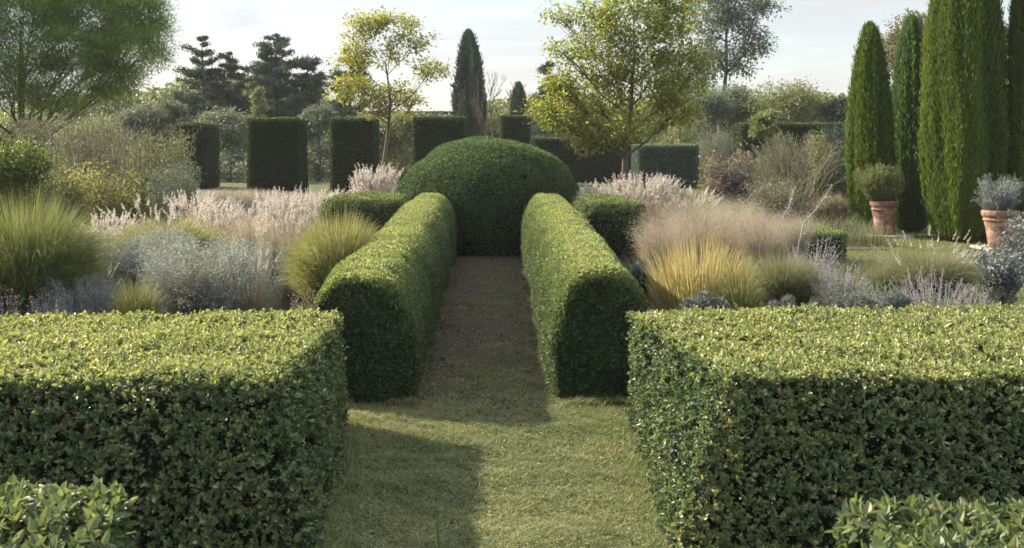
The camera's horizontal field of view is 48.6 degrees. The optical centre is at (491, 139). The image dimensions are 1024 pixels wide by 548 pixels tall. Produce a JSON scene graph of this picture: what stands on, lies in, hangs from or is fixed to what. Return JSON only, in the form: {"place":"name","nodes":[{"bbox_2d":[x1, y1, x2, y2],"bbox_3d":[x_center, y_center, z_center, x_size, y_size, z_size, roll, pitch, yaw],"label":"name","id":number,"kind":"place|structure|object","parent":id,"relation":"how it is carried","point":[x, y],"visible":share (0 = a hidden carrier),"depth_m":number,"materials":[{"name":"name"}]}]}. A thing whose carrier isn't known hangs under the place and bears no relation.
{"place":"outdoors","nodes":[
{"label":"outdoors","id":0,"kind":"place"},
{"bbox_2d":[161,188,234,231],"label":"ornamental grass","id":1,"kind":"object","parent":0,"point":[180,200],"depth_m":18.87,"materials":[{"name":"plant"}]},
{"bbox_2d":[348,162,403,192],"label":"ornamental grass","id":2,"kind":"object","parent":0,"point":[376,182],"depth_m":24.31,"materials":[{"name":"plant"}]},
{"bbox_2d":[393,257,579,425],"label":"path","id":3,"kind":"structure","parent":0,"point":[503,329],"depth_m":11.09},
{"bbox_2d":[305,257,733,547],"bbox_3d":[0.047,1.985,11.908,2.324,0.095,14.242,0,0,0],"label":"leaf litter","id":4,"kind":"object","parent":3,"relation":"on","point":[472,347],"visible":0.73,"depth_m":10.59,"materials":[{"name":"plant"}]},
{"bbox_2d":[0,0,1011,110],"label":"sky","id":5,"kind":"structure","parent":0,"point":[817,38],"materials":[{"name":"white"}]},
{"bbox_2d":[53,159,1023,547],"bbox_3d":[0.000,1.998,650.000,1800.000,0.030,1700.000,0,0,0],"label":"lawn ground","id":6,"kind":"structure","parent":0,"point":[313,185],"depth_m":6.87,"materials":[{"name":"plant"}]},
{"bbox_2d":[0,104,72,157],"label":"background tree","id":7,"kind":"object","parent":6,"relation":"on","point":[8,123],"visible":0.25,"depth_m":59.23,"materials":[{"name":"green plant"}]},
{"bbox_2d":[0,473,139,547],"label":"hedge","id":8,"kind":"object","parent":6,"relation":"on","point":[48,522],"visible":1,"depth_m":3.90,"materials":[{"name":"green plant"}]},
{"bbox_2d":[0,0,188,152],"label":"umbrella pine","id":9,"kind":"object","parent":6,"relation":"on","point":[104,49],"visible":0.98,"depth_m":32.79,"materials":[{"name":"green plant"}]},
{"bbox_2d":[52,107,138,163],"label":"background tree","id":10,"kind":"object","parent":6,"relation":"on","point":[100,123],"visible":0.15,"depth_m":65.40,"materials":[{"name":"green plant"}]},
{"bbox_2d":[108,101,172,172],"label":"background tree","id":11,"kind":"object","parent":6,"relation":"on","point":[136,114],"visible":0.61,"depth_m":59.51,"materials":[{"name":"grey plant"}]},
{"bbox_2d":[151,88,197,173],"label":"dark conifer","id":12,"kind":"object","parent":6,"relation":"on","point":[176,108],"visible":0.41,"depth_m":59.70,"materials":[{"name":"green plant"}]},
{"bbox_2d":[0,305,349,547],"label":"clipped hedge","id":13,"kind":"object","parent":6,"relation":"on","point":[219,428],"visible":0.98,"depth_m":5.78,"materials":[{"name":"green plant"}]},
{"bbox_2d":[174,122,220,188],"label":"block topiary","id":14,"kind":"object","parent":6,"relation":"on","point":[206,144],"visible":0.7,"depth_m":46.09,"materials":[{"name":"plant"}]},
{"bbox_2d":[164,35,259,156],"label":"dark conifer","id":15,"kind":"object","parent":6,"relation":"on","point":[217,93],"visible":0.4,"depth_m":65.57,"materials":[{"name":"green plant"}]},
{"bbox_2d":[191,105,253,181],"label":"background tree","id":16,"kind":"object","parent":6,"relation":"on","point":[233,127],"visible":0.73,"depth_m":53.56,"materials":[{"name":"green plant"}]},
{"bbox_2d":[245,116,309,196],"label":"block topiary","id":17,"kind":"object","parent":6,"relation":"on","point":[276,150],"visible":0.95,"depth_m":38.85,"materials":[{"name":"plant"}]},
{"bbox_2d":[235,33,331,153],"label":"dark conifer","id":18,"kind":"object","parent":6,"relation":"on","point":[277,81],"visible":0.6,"depth_m":67.35,"materials":[{"name":"green plant"}]},
{"bbox_2d":[296,101,338,181],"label":"background tree","id":19,"kind":"object","parent":6,"relation":"on","point":[318,118],"visible":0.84,"depth_m":53.75,"materials":[{"name":"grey plant"}]},
{"bbox_2d":[324,47,380,148],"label":"tree","id":20,"kind":"object","parent":6,"relation":"on","point":[344,109],"visible":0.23,"depth_m":69.42,"materials":[{"name":"green plant"}]},
{"bbox_2d":[329,117,380,193],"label":"block topiary","id":21,"kind":"object","parent":6,"relation":"on","point":[352,142],"visible":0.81,"depth_m":42.04,"materials":[{"name":"plant"}]},
{"bbox_2d":[311,192,457,404],"bbox_3d":[-1.039,1.447,13.925,0.992,1.162,10.792,0,0,0],"label":"rounded hedge","id":22,"kind":"object","parent":6,"relation":"on","point":[384,294],"visible":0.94,"depth_m":8.72,"materials":[{"name":"green plant"}]},
{"bbox_2d":[320,5,457,191],"bbox_3d":[-3.256,-1.155,36.038,4.452,6.314,2.401,0,0,0],"label":"slender tree","id":23,"kind":"object","parent":6,"relation":"on","point":[370,26],"visible":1,"depth_m":35.92,"materials":[{"name":"green plant"}]},
{"bbox_2d":[361,108,419,182],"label":"background tree","id":24,"kind":"object","parent":6,"relation":"on","point":[400,133],"visible":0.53,"depth_m":51.38,"materials":[{"name":"green plant"}]},
{"bbox_2d":[0,73,845,160],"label":"woodland","id":25,"kind":"object","parent":6,"relation":"on","point":[499,102],"visible":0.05,"depth_m":110.25,"materials":[{"name":"green plant"}]},
{"bbox_2d":[411,116,467,165],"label":"block topiary","id":26,"kind":"object","parent":6,"relation":"on","point":[430,134],"visible":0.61,"depth_m":43.03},
{"bbox_2d":[450,28,488,136],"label":"columnar tree","id":27,"kind":"object","parent":6,"relation":"on","point":[469,63],"visible":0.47,"depth_m":57.47,"materials":[{"name":"green plant"}]},
{"bbox_2d":[396,135,579,256],"bbox_3d":[-0.068,0.981,20.756,3.434,2.135,3.324,0,0,0],"label":"dome topiary","id":28,"kind":"object","parent":6,"relation":"on","point":[486,186],"visible":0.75,"depth_m":19.44,"materials":[{"name":"green plant"}]},
{"bbox_2d":[499,115,530,144],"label":"block topiary","id":29,"kind":"object","parent":6,"relation":"on","point":[512,127],"visible":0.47,"depth_m":50.04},
{"bbox_2d":[530,60,575,143],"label":"dark conifer","id":30,"kind":"object","parent":6,"relation":"on","point":[542,67],"visible":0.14,"depth_m":65.74,"materials":[{"name":"green plant"}]},
{"bbox_2d":[138,250,1022,324],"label":"border undergrowth","id":31,"kind":"object","parent":6,"relation":"on","point":[864,267],"visible":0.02,"depth_m":15.86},
{"bbox_2d":[519,192,649,399],"bbox_3d":[0.920,1.449,13.984,1.006,1.155,10.681,0,0,0],"label":"rounded hedge","id":32,"kind":"object","parent":6,"relation":"on","point":[586,291],"visible":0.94,"depth_m":8.75,"materials":[{"name":"green plant"}]},
{"bbox_2d":[531,136,641,181],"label":"background hedge","id":33,"kind":"object","parent":6,"relation":"on","point":[599,167],"visible":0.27,"depth_m":53.03,"materials":[{"name":"plant"}]},
{"bbox_2d":[571,193,648,267],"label":"cross hedge","id":34,"kind":"object","parent":6,"relation":"on","point":[610,223],"visible":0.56,"depth_m":17.30,"materials":[{"name":"green plant"}]},
{"bbox_2d":[630,143,699,187],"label":"block topiary","id":35,"kind":"object","parent":6,"relation":"on","point":[679,160],"visible":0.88,"depth_m":46.64,"materials":[{"name":"plant"}]},
{"bbox_2d":[632,99,710,153],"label":"background tree","id":36,"kind":"object","parent":6,"relation":"on","point":[691,126],"visible":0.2,"depth_m":69.36,"materials":[{"name":"green plant"}]},
{"bbox_2d":[649,71,710,178],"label":"bushy tree","id":37,"kind":"object","parent":6,"relation":"on","point":[680,139],"visible":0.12,"depth_m":57.84,"materials":[{"name":"green plant"}]},
{"bbox_2d":[679,84,736,183],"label":"bushy tree","id":38,"kind":"object","parent":6,"relation":"on","point":[717,106],"visible":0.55,"depth_m":51.54,"materials":[{"name":"green plant"}]},
{"bbox_2d":[696,125,733,177],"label":"shrub","id":39,"kind":"object","parent":6,"relation":"on","point":[707,145],"visible":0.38,"depth_m":49.81,"materials":[{"name":"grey plant"}]},
{"bbox_2d":[671,0,792,146],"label":"tall airy tree","id":40,"kind":"object","parent":6,"relation":"on","point":[726,18],"visible":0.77,"depth_m":61.70,"materials":[{"name":"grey plant"}]},
{"bbox_2d":[697,78,771,176],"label":"bushy tree","id":41,"kind":"object","parent":6,"relation":"on","point":[737,92],"visible":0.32,"depth_m":53.53,"materials":[{"name":"green plant"}]},
{"bbox_2d":[746,107,782,186],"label":"bushy tree","id":42,"kind":"object","parent":6,"relation":"on","point":[763,127],"visible":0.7,"depth_m":43.82,"materials":[{"name":"green plant"}]},
{"bbox_2d":[663,240,885,248],"bbox_3d":[4.456,1.984,27.250,5.926,0.001,13.500,0,0,0],"label":"planting bed","id":43,"kind":"object","parent":6,"relation":"on","point":[862,246],"visible":0.01,"depth_m":21.05,"materials":[{"name":"plant"}]},
{"bbox_2d":[513,0,719,198],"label":"autumn tree","id":44,"kind":"object","parent":43,"relation":"on","point":[666,101],"visible":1,"depth_m":32.78,"materials":[{"name":"green plant"}]},
{"bbox_2d":[694,140,762,201],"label":"shrub","id":45,"kind":"object","parent":43,"relation":"on","point":[725,182],"visible":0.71,"depth_m":32.70,"materials":[{"name":"brown plant"}]},
{"bbox_2d":[580,185,896,246],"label":"dry meadow grass","id":46,"kind":"structure","parent":43,"relation":"on","point":[862,237],"depth_m":22.98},
{"bbox_2d":[738,176,808,222],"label":"shrub","id":47,"kind":"object","parent":43,"relation":"on","point":[782,200],"visible":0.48,"depth_m":23.25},
{"bbox_2d":[724,129,846,223],"bbox_3d":[6.429,0.879,24.835,2.789,2.252,3.001,0,0,0],"label":"shrub","id":48,"kind":"object","parent":43,"relation":"on","point":[801,182],"visible":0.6,"depth_m":24.76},
{"bbox_2d":[751,128,846,215],"bbox_3d":[7.183,0.871,26.473,2.264,2.270,2.298,0,0,0],"label":"shrub","id":49,"kind":"object","parent":43,"relation":"on","point":[782,152],"visible":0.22,"depth_m":26.17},
{"bbox_2d":[804,192,850,228],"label":"drooping grass","id":50,"kind":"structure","parent":43,"relation":"on","point":[832,205],"depth_m":24.35,"materials":[{"name":"plant"}]},
{"bbox_2d":[735,74,841,125],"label":"bushy tree","id":51,"kind":"object","parent":6,"relation":"on","point":[803,104],"visible":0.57,"depth_m":51.34,"materials":[{"name":"green plant"}]},
{"bbox_2d":[732,122,847,185],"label":"background hedge","id":52,"kind":"object","parent":6,"relation":"on","point":[740,133],"visible":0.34,"depth_m":47.05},
{"bbox_2d":[759,204,826,262],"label":"ornamental grass","id":53,"kind":"object","parent":6,"relation":"on","point":[802,241],"depth_m":17.36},
{"bbox_2d":[739,223,848,265],"bbox_3d":[4.753,1.702,18.463,1.790,0.621,1.427,0,0,0],"label":"box edging","id":54,"kind":"object","parent":6,"relation":"on","point":[824,235],"visible":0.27,"depth_m":17.89,"materials":[{"name":"green plant"}]},
{"bbox_2d":[804,122,831,222],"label":"shrub","id":55,"kind":"object","parent":6,"relation":"on","point":[821,150],"visible":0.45,"depth_m":25.13,"materials":[{"name":"green plant"}]},
{"bbox_2d":[619,301,1023,547],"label":"clipped hedge","id":56,"kind":"object","parent":6,"relation":"on","point":[768,426],"visible":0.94,"depth_m":5.85,"materials":[{"name":"green plant"}]},
{"bbox_2d":[813,93,850,125],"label":"bushy tree","id":57,"kind":"object","parent":6,"relation":"on","point":[836,111],"visible":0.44,"depth_m":49.80,"materials":[{"name":"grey plant"}]},
{"bbox_2d":[816,120,847,202],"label":"shrub","id":58,"kind":"object","parent":6,"relation":"on","point":[839,174],"visible":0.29,"depth_m":30.78,"materials":[{"name":"green plant"}]},
{"bbox_2d":[843,20,897,232],"bbox_3d":[7.941,-0.259,23.782,1.110,4.524,1.096,0,0,-35],"label":"cypress","id":59,"kind":"object","parent":6,"relation":"on","point":[871,133],"visible":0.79,"depth_m":23.51,"materials":[{"name":"green plant"}]},
{"bbox_2d":[866,233,914,238],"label":"stone slab","id":60,"kind":"structure","parent":6,"relation":"on","point":[899,235],"depth_m":22.88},
{"bbox_2d":[869,200,898,234],"bbox_3d":[8.059,1.600,23.300,0.580,0.700,0.580,0,0,0],"label":"terracotta pot","id":61,"kind":"object","parent":60,"relation":"on","point":[885,211],"visible":0.89,"depth_m":23.11,"materials":[{"name":"ceramic"}]},
{"bbox_2d":[852,159,906,200],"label":"potted shrub","id":62,"kind":"object","parent":61,"relation":"in","point":[881,187],"visible":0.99,"depth_m":23.08,"materials":[{"name":"green plant"}]},
{"bbox_2d":[880,8,927,79],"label":"bushy tree","id":63,"kind":"object","parent":6,"relation":"on","point":[891,42],"visible":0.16,"depth_m":59.87,"materials":[{"name":"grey plant"}]},
{"bbox_2d":[889,13,928,231],"bbox_3d":[9.102,-0.373,24.568,1.116,4.751,1.045,0,0,0],"label":"cypress","id":64,"kind":"object","parent":6,"relation":"on","point":[911,215],"visible":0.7,"depth_m":24.30,"materials":[{"name":"green plant"}]},
{"bbox_2d":[820,270,1013,307],"bbox_3d":[3.730,1.984,12.800,5.240,0.001,8.800,0,0,0],"label":"planting bed","id":65,"kind":"object","parent":6,"relation":"on","point":[906,292],"depth_m":14.81,"materials":[{"name":"plant"}]},
{"bbox_2d":[626,206,702,290],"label":"ornamental grass","id":66,"kind":"object","parent":65,"relation":"on","point":[648,245],"depth_m":14.09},
{"bbox_2d":[639,229,762,328],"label":"ornamental grass","id":67,"kind":"object","parent":65,"relation":"on","point":[675,289],"depth_m":11.13,"materials":[{"name":"plant"}]},
{"bbox_2d":[629,190,774,274],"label":"ornamental grass","id":68,"kind":"object","parent":65,"relation":"on","point":[721,230],"depth_m":15.28,"materials":[{"name":"plant"}]},
{"bbox_2d":[678,290,730,320],"bbox_3d":[1.797,1.643,9.695,0.639,0.731,0.406,0,0,0],"label":"lavender mound","id":69,"kind":"object","parent":65,"relation":"on","point":[701,299],"visible":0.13,"depth_m":9.68,"materials":[{"name":"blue plant"}]},
{"bbox_2d":[709,237,777,310],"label":"ornamental grass","id":70,"kind":"object","parent":65,"relation":"on","point":[736,303],"depth_m":10.74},
{"bbox_2d":[722,201,803,267],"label":"ornamental grass","id":71,"kind":"object","parent":65,"relation":"on","point":[762,242],"depth_m":14.49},
{"bbox_2d":[731,247,834,306],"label":"ornamental grass","id":72,"kind":"object","parent":65,"relation":"on","point":[783,278],"depth_m":11.79,"materials":[{"name":"plant"}]},
{"bbox_2d":[781,236,844,305],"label":"silver shrub","id":73,"kind":"object","parent":65,"relation":"on","point":[820,261],"visible":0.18,"depth_m":13.49,"materials":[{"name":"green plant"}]},
{"bbox_2d":[807,262,872,315],"bbox_3d":[3.552,1.621,11.491,0.680,0.762,0.647,0,0,-30],"label":"catmint","id":74,"kind":"object","parent":65,"relation":"on","point":[831,294],"visible":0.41,"depth_m":11.46,"materials":[{"name":"grey plant"}]},
{"bbox_2d":[860,258,903,304],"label":"ornamental grass","id":75,"kind":"object","parent":65,"relation":"on","point":[879,275],"depth_m":13.34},
{"bbox_2d":[871,224,991,305],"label":"ornamental grass","id":76,"kind":"object","parent":65,"relation":"on","point":[954,269],"depth_m":12.99,"materials":[{"name":"plant"}]},
{"bbox_2d":[890,265,974,308],"bbox_3d":[4.056,1.581,10.520,0.737,0.843,0.729,0,0,0],"label":"catmint","id":77,"kind":"object","parent":65,"relation":"on","point":[926,300],"visible":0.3,"depth_m":10.50,"materials":[{"name":"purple plant"}]},
{"bbox_2d":[967,238,1023,305],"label":"silver shrub","id":78,"kind":"object","parent":65,"relation":"on","point":[1004,276],"visible":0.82,"depth_m":13.45,"materials":[{"name":"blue plant"}]},
{"bbox_2d":[823,489,1023,547],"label":"hedge","id":79,"kind":"object","parent":6,"relation":"on","point":[933,523],"visible":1,"depth_m":3.97,"materials":[{"name":"green plant"}]},
{"bbox_2d":[915,0,1012,241],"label":"cypress","id":80,"kind":"object","parent":6,"relation":"on","point":[963,134],"visible":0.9,"depth_m":21.72,"materials":[{"name":"green plant"}]},
{"bbox_2d":[970,245,998,250],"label":"stone slab","id":81,"kind":"structure","parent":6,"relation":"on","point":[988,249],"depth_m":20.60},
{"bbox_2d":[981,209,1020,247],"bbox_3d":[9.246,1.615,20.600,0.660,0.670,0.660,0,0,0],"label":"terracotta pot","id":82,"kind":"object","parent":81,"relation":"on","point":[996,221],"visible":0.63,"depth_m":20.39,"materials":[{"name":"ceramic"}]},
{"bbox_2d":[969,172,1023,210],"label":"potted shrub","id":83,"kind":"object","parent":82,"relation":"in","point":[992,202],"visible":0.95,"depth_m":20.46,"materials":[{"name":"grey plant"}]},
{"bbox_2d":[994,209,1023,283],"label":"silver shrub","id":84,"kind":"object","parent":6,"relation":"on","point":[1017,233],"visible":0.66,"depth_m":15.28,"materials":[{"name":"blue plant"}]},
{"bbox_2d":[1005,0,1023,235],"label":"cypress","id":85,"kind":"object","parent":6,"relation":"on","point":[1015,54],"visible":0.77,"depth_m":21.85,"materials":[{"name":"green plant"}]},
{"bbox_2d":[603,170,689,248],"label":"ornamental grass","id":86,"kind":"object","parent":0,"point":[654,188],"depth_m":19.98,"materials":[{"name":"plant"}]},
{"label":"planting bed","id":87,"kind":"structure","parent":0,"visible":0},
{"bbox_2d":[0,131,55,226],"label":"shrub","id":88,"kind":"object","parent":87,"relation":"on","point":[19,166],"visible":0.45,"depth_m":20.68,"materials":[{"name":"green plant"}]},
{"bbox_2d":[11,110,59,178],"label":"shrub","id":89,"kind":"object","parent":87,"relation":"on","point":[42,132],"visible":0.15,"depth_m":26.86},
{"bbox_2d":[8,118,84,198],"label":"shrub","id":90,"kind":"object","parent":87,"relation":"on","point":[58,157],"visible":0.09,"depth_m":22.96,"materials":[{"name":"green plant"}]},
{"bbox_2d":[25,159,99,235],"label":"shrub","id":91,"kind":"object","parent":87,"relation":"on","point":[69,194],"visible":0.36,"depth_m":20.37,"materials":[{"name":"green plant"}]},
{"bbox_2d":[0,177,132,316],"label":"ornamental grass","id":92,"kind":"object","parent":87,"relation":"on","point":[39,253],"depth_m":10.70,"materials":[{"name":"plant"}]},
{"bbox_2d":[29,271,134,315],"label":"silver shrub","id":93,"kind":"object","parent":87,"relation":"on","point":[91,304],"visible":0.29,"depth_m":10.48,"materials":[{"name":"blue plant"}]},
{"bbox_2d":[42,114,140,200],"bbox_3d":[-9.120,0.696,26.044,2.224,2.615,2.276,0,0,-37],"label":"shrub","id":94,"kind":"object","parent":87,"relation":"on","point":[80,134],"visible":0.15,"depth_m":25.62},
{"bbox_2d":[67,154,153,239],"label":"shrub","id":95,"kind":"object","parent":87,"relation":"on","point":[128,199],"visible":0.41,"depth_m":21.19,"materials":[{"name":"green plant"}]},
{"bbox_2d":[81,208,144,263],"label":"ornamental grass","id":96,"kind":"object","parent":87,"relation":"on","point":[123,218],"depth_m":15.40,"materials":[{"name":"plant"}]},
{"bbox_2d":[92,230,151,306],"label":"silver shrub","id":97,"kind":"object","parent":87,"relation":"on","point":[129,260],"visible":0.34,"depth_m":12.26,"materials":[{"name":"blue plant"}]},
{"bbox_2d":[58,109,201,222],"bbox_3d":[-7.204,0.702,22.609,2.764,2.603,2.605,0,0,0],"label":"shrub","id":98,"kind":"object","parent":87,"relation":"on","point":[80,160],"visible":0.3,"depth_m":22.28,"materials":[{"name":"plant"}]},
{"bbox_2d":[101,267,166,315],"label":"ornamental grass","id":99,"kind":"object","parent":87,"relation":"on","point":[125,306],"depth_m":10.24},
{"bbox_2d":[118,122,195,220],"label":"shrub","id":100,"kind":"object","parent":87,"relation":"on","point":[161,156],"visible":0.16,"depth_m":23.31,"materials":[{"name":"green plant"}]},
{"bbox_2d":[95,189,232,265],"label":"ornamental grass","id":101,"kind":"object","parent":87,"relation":"on","point":[202,237],"depth_m":15.05,"materials":[{"name":"plant"}]},
{"bbox_2d":[131,220,197,291],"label":"silver shrub","id":102,"kind":"object","parent":87,"relation":"on","point":[166,237],"visible":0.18,"depth_m":13.53,"materials":[{"name":"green plant"}]},
{"bbox_2d":[142,155,204,226],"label":"shrub","id":103,"kind":"object","parent":87,"relation":"on","point":[168,192],"visible":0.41,"depth_m":20.86,"materials":[{"name":"green plant"}]},
{"bbox_2d":[165,253,227,323],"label":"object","id":104,"kind":"object","parent":87,"relation":"on","point":[184,305],"depth_m":10.50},
{"bbox_2d":[126,232,272,316],"bbox_3d":[-2.779,1.446,11.015,1.426,1.115,1.369,0,0,26],"label":"silver shrub","id":105,"kind":"object","parent":87,"relation":"on","point":[217,267],"visible":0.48,"depth_m":10.74,"materials":[{"name":"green plant"}]},
{"bbox_2d":[16,187,391,245],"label":"dry meadow grass","id":106,"kind":"structure","parent":87,"relation":"on","point":[247,198],"depth_m":31.78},
{"bbox_2d":[192,195,256,263],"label":"ornamental grass","id":107,"kind":"object","parent":87,"relation":"on","point":[221,211],"depth_m":16.88,"materials":[{"name":"plant"}]},
{"bbox_2d":[221,244,280,314],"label":"ornamental grass","id":108,"kind":"object","parent":87,"relation":"on","point":[257,304],"depth_m":10.73,"materials":[{"name":"plant"}]},
{"bbox_2d":[222,203,282,265],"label":"ornamental grass","id":109,"kind":"object","parent":87,"relation":"on","point":[247,231],"depth_m":13.31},
{"bbox_2d":[232,227,295,313],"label":"silver shrub","id":110,"kind":"object","parent":87,"relation":"on","point":[279,293],"visible":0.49,"depth_m":12.13,"materials":[{"name":"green plant"}]},
{"bbox_2d":[252,182,323,320],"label":"ornamental grass","id":111,"kind":"object","parent":87,"relation":"on","point":[283,234],"depth_m":12.45,"materials":[{"name":"plant"}]},
{"bbox_2d":[273,202,386,309],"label":"ornamental grass","id":112,"kind":"object","parent":87,"relation":"on","point":[317,258],"depth_m":11.37,"materials":[{"name":"plant"}]},
{"bbox_2d":[319,190,411,234],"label":"cross hedge","id":113,"kind":"object","parent":87,"relation":"on","point":[385,206],"visible":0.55,"depth_m":18.11,"materials":[{"name":"green plant"}]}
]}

